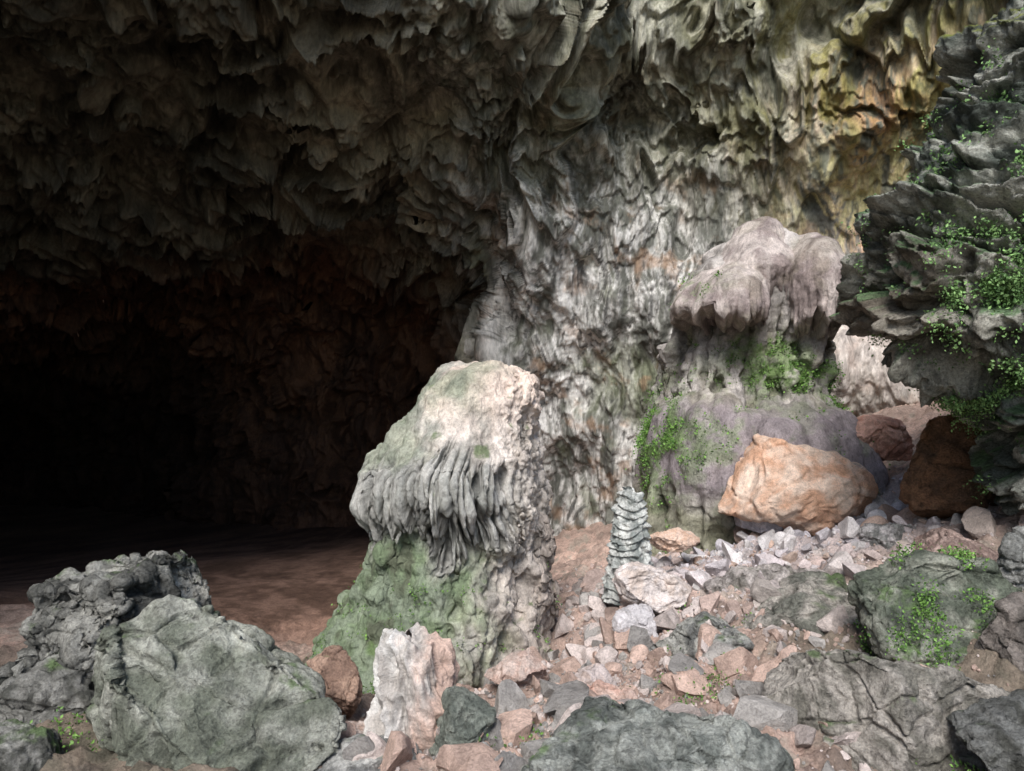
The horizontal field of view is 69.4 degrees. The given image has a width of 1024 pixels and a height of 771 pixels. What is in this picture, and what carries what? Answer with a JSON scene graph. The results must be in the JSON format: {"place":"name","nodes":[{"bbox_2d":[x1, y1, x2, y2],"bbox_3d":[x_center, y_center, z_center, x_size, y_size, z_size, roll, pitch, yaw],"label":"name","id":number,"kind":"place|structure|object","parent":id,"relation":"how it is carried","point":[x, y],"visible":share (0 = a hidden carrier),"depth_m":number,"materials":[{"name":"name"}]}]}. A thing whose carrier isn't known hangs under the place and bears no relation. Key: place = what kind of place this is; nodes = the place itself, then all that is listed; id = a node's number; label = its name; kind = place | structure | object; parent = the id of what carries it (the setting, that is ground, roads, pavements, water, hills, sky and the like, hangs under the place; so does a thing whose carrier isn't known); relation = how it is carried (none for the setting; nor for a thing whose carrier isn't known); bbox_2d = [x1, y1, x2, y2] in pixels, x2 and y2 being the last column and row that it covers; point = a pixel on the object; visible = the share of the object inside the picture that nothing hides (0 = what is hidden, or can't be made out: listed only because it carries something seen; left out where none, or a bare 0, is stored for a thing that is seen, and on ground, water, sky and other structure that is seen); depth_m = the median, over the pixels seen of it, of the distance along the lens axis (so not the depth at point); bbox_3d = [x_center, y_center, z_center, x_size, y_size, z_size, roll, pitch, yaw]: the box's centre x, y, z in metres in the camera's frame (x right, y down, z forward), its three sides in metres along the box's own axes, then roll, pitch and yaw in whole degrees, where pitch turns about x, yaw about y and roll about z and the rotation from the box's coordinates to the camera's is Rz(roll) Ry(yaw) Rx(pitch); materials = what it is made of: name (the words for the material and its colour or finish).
{"place":"outdoors","nodes":[
{"label":"outdoors","id":0,"kind":"place"},
{"bbox_2d":[0,0,1008,535],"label":"cave wall","id":1,"kind":"structure","parent":0,"point":[272,262],"depth_m":19.14,"materials":[{"name":"grey stone"}]},
{"bbox_2d":[0,401,1023,770],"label":"ground","id":2,"kind":"structure","parent":0,"point":[286,587],"depth_m":16.23,"materials":[{"name":"soil"}]},
{"bbox_2d":[0,718,64,770],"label":"mossy boulder","id":3,"kind":"object","parent":2,"relation":"on","point":[26,747],"visible":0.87,"depth_m":6.16,"materials":[{"name":"stone"}]},
{"bbox_2d":[0,649,94,724],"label":"layered boulder","id":4,"kind":"object","parent":2,"relation":"on","point":[43,688],"visible":0.25,"depth_m":7.65,"materials":[{"name":"stone"}]},
{"bbox_2d":[11,549,213,676],"bbox_3d":[-4.623,2.995,8.617,2.322,1.966,1.901,0,0,0],"label":"layered boulder","id":5,"kind":"object","parent":2,"relation":"on","point":[75,612],"visible":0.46,"depth_m":8.20,"materials":[{"name":"stone"}]},
{"bbox_2d":[85,594,346,770],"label":"limestone boulder","id":6,"kind":"object","parent":2,"relation":"on","point":[180,683],"visible":0.97,"depth_m":6.42,"materials":[{"name":"grey stone"}]},
{"bbox_2d":[306,645,362,718],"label":"pink limestone rock","id":7,"kind":"object","parent":2,"relation":"on","point":[335,667],"visible":0.61,"depth_m":7.55,"materials":[{"name":"stone"}]},
{"bbox_2d":[348,721,364,733],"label":"pink limestone rock","id":8,"kind":"object","parent":2,"relation":"on","point":[360,726],"visible":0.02,"depth_m":6.99,"materials":[{"name":"stone"}]},
{"bbox_2d":[302,733,421,770],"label":"limestone boulder","id":9,"kind":"object","parent":2,"relation":"on","point":[336,762],"visible":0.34,"depth_m":6.18,"materials":[{"name":"grey stone"}]},
{"bbox_2d":[363,622,459,751],"bbox_3d":[-0.925,2.999,6.924,0.862,1.540,1.042,0,0,0],"label":"white flowstone rock","id":10,"kind":"object","parent":2,"relation":"on","point":[416,668],"visible":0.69,"depth_m":6.65,"materials":[{"name":"stone"}]},
{"bbox_2d":[305,360,559,693],"bbox_3d":[-1.273,2.413,10.771,4.163,5.599,4.999,0,0,0],"label":"giant stalagmite","id":11,"kind":"object","parent":2,"relation":"on","point":[453,493],"visible":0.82,"depth_m":9.56,"materials":[{"name":"grey stone"}]},
{"bbox_2d":[306,561,561,683],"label":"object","id":12,"kind":"object","parent":11,"relation":"attached to","point":[422,617],"visible":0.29,"depth_m":9.41,"materials":[{"name":"green plant"}]},
{"bbox_2d":[428,686,496,756],"bbox_3d":[-0.448,3.075,6.595,0.590,0.753,0.535,0,0,-18],"label":"limestone boulder","id":13,"kind":"object","parent":2,"relation":"on","point":[467,716],"visible":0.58,"depth_m":6.45,"materials":[{"name":"grey stone"}]},
{"bbox_2d":[21,602,983,770],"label":"ground herbs","id":14,"kind":"object","parent":2,"relation":"on","point":[373,691],"visible":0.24,"depth_m":7.12,"materials":[{"name":"green plant"}]},
{"bbox_2d":[484,648,548,687],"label":"ochre rock","id":15,"kind":"object","parent":2,"relation":"on","point":[520,668],"visible":0.77,"depth_m":8.30,"materials":[{"name":"stone"}]},
{"bbox_2d":[574,663,617,685],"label":"pink limestone rock","id":16,"kind":"object","parent":2,"relation":"on","point":[590,674],"visible":0.26,"depth_m":7.81,"materials":[{"name":"stone"}]},
{"bbox_2d":[587,679,638,700],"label":"ochre rock","id":17,"kind":"object","parent":2,"relation":"on","point":[601,687],"visible":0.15,"depth_m":7.29,"materials":[{"name":"stone"}]},
{"bbox_2d":[601,486,654,605],"bbox_3d":[1.689,2.261,10.598,0.853,1.608,0.780,0,0,0],"label":"stalagmite","id":18,"kind":"object","parent":2,"relation":"on","point":[630,536],"visible":0.79,"depth_m":10.43,"materials":[{"name":"grey stone"}]},
{"bbox_2d":[612,603,657,636],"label":"limestone rock","id":19,"kind":"object","parent":2,"relation":"on","point":[642,615],"visible":0.64,"depth_m":9.41,"materials":[{"name":"grey stone"}]},
{"bbox_2d":[612,561,691,613],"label":"pink limestone rock","id":20,"kind":"object","parent":2,"relation":"on","point":[657,590],"visible":0.9,"depth_m":9.78,"materials":[{"name":"stone"}]},
{"bbox_2d":[520,696,794,770],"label":"limestone boulder","id":21,"kind":"object","parent":2,"relation":"on","point":[603,733],"visible":1,"depth_m":5.96,"materials":[{"name":"grey stone"}]},
{"bbox_2d":[650,527,699,552],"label":"ochre boulder","id":22,"kind":"object","parent":2,"relation":"on","point":[677,539],"visible":0.97,"depth_m":12.35,"materials":[{"name":"stone"}]},
{"bbox_2d":[339,466,1023,770],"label":"rubble","id":23,"kind":"object","parent":2,"relation":"on","point":[567,693],"visible":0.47,"depth_m":8.36,"materials":[{"name":"stone"}]},
{"bbox_2d":[649,611,754,661],"bbox_3d":[2.382,3.205,8.720,1.475,0.921,1.102,0,0,0],"label":"limestone boulder","id":24,"kind":"object","parent":2,"relation":"on","point":[684,634],"visible":0.39,"depth_m":8.64,"materials":[{"name":"grey stone"}]},
{"bbox_2d":[734,517,779,532],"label":"limestone rock","id":25,"kind":"object","parent":2,"relation":"on","point":[761,527],"visible":0.34,"depth_m":12.79,"materials":[{"name":"grey stone"}]},
{"bbox_2d":[632,216,888,556],"bbox_3d":[5.124,0.329,15.661,5.559,7.744,5.935,0,0,0],"label":"flowstone formation","id":26,"kind":"object","parent":2,"relation":"on","point":[773,280],"visible":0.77,"depth_m":14.35,"materials":[{"name":"grey stone"}]},
{"bbox_2d":[625,270,890,553],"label":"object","id":27,"kind":"object","parent":26,"relation":"attached to","point":[645,433],"visible":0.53,"depth_m":14.65,"materials":[{"name":"green plant"}]},
{"bbox_2d":[700,563,824,594],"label":"limestone boulder","id":28,"kind":"object","parent":2,"relation":"on","point":[740,577],"visible":0.35,"depth_m":10.11,"materials":[{"name":"grey stone"}]},
{"bbox_2d":[717,433,878,536],"bbox_3d":[4.920,1.796,13.188,2.583,1.873,2.167,0,0,0],"label":"ochre boulder","id":29,"kind":"object","parent":2,"relation":"on","point":[784,484],"visible":0.84,"depth_m":12.40,"materials":[{"name":"stone"}]},
{"bbox_2d":[736,571,860,635],"bbox_3d":[3.664,2.912,9.298,2.172,1.013,1.759,0,0,0],"label":"limestone boulder","id":30,"kind":"object","parent":2,"relation":"on","point":[806,600],"visible":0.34,"depth_m":8.90,"materials":[{"name":"grey stone"}]},
{"bbox_2d":[856,414,914,460],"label":"ochre boulder","id":31,"kind":"object","parent":2,"relation":"on","point":[891,437],"visible":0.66,"depth_m":13.66,"materials":[{"name":"stone"}]},
{"bbox_2d":[762,648,1010,770],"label":"limestone boulder","id":32,"kind":"object","parent":2,"relation":"on","point":[896,713],"visible":0.7,"depth_m":6.26,"materials":[{"name":"grey stone"}]},
{"bbox_2d":[859,523,915,549],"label":"limestone rock","id":33,"kind":"object","parent":2,"relation":"on","point":[887,536],"visible":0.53,"depth_m":10.97,"materials":[{"name":"grey stone"}]},
{"bbox_2d":[829,0,1023,515],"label":"overhanging crag","id":34,"kind":"structure","parent":2,"relation":"on","point":[970,189],"depth_m":9.05,"materials":[{"name":"stone"}]},
{"bbox_2d":[841,8,1023,503],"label":"crag ferns","id":35,"kind":"object","parent":34,"relation":"on","point":[994,284],"visible":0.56,"depth_m":8.56,"materials":[{"name":"green plant"}]},
{"bbox_2d":[847,550,1021,667],"bbox_3d":[4.641,2.592,8.018,1.958,1.532,1.507,0,0,0],"label":"mossy boulder","id":36,"kind":"object","parent":2,"relation":"on","point":[878,595],"visible":0.59,"depth_m":7.77,"materials":[{"name":"stone"}]},
{"bbox_2d":[851,539,996,669],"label":"ferns","id":37,"kind":"object","parent":36,"relation":"on","point":[924,603],"visible":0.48,"depth_m":7.63,"materials":[{"name":"green plant"}]},
{"bbox_2d":[899,414,996,517],"bbox_3d":[6.846,1.282,11.499,1.599,1.704,1.098,0,0,17],"label":"brown boulder","id":38,"kind":"object","parent":2,"relation":"on","point":[939,473],"visible":0.8,"depth_m":11.30,"materials":[{"name":"stone"}]},
{"bbox_2d":[898,527,998,561],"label":"limestone boulder","id":39,"kind":"object","parent":2,"relation":"on","point":[941,536],"visible":0.27,"depth_m":9.35,"materials":[{"name":"stone"}]},
{"bbox_2d":[946,689,1023,770],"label":"limestone boulder","id":40,"kind":"object","parent":2,"relation":"on","point":[989,732],"visible":1,"depth_m":5.77,"materials":[{"name":"grey stone"}]},
{"bbox_2d":[974,592,1023,671],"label":"limestone boulder","id":41,"kind":"object","parent":2,"relation":"on","point":[1002,634],"visible":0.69,"depth_m":7.20,"materials":[{"name":"grey stone"}]},
{"bbox_2d":[997,525,1023,590],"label":"limestone boulder","id":42,"kind":"object","parent":2,"relation":"on","point":[1010,559],"visible":0.84,"depth_m":7.94,"materials":[{"name":"grey stone"}]}
]}

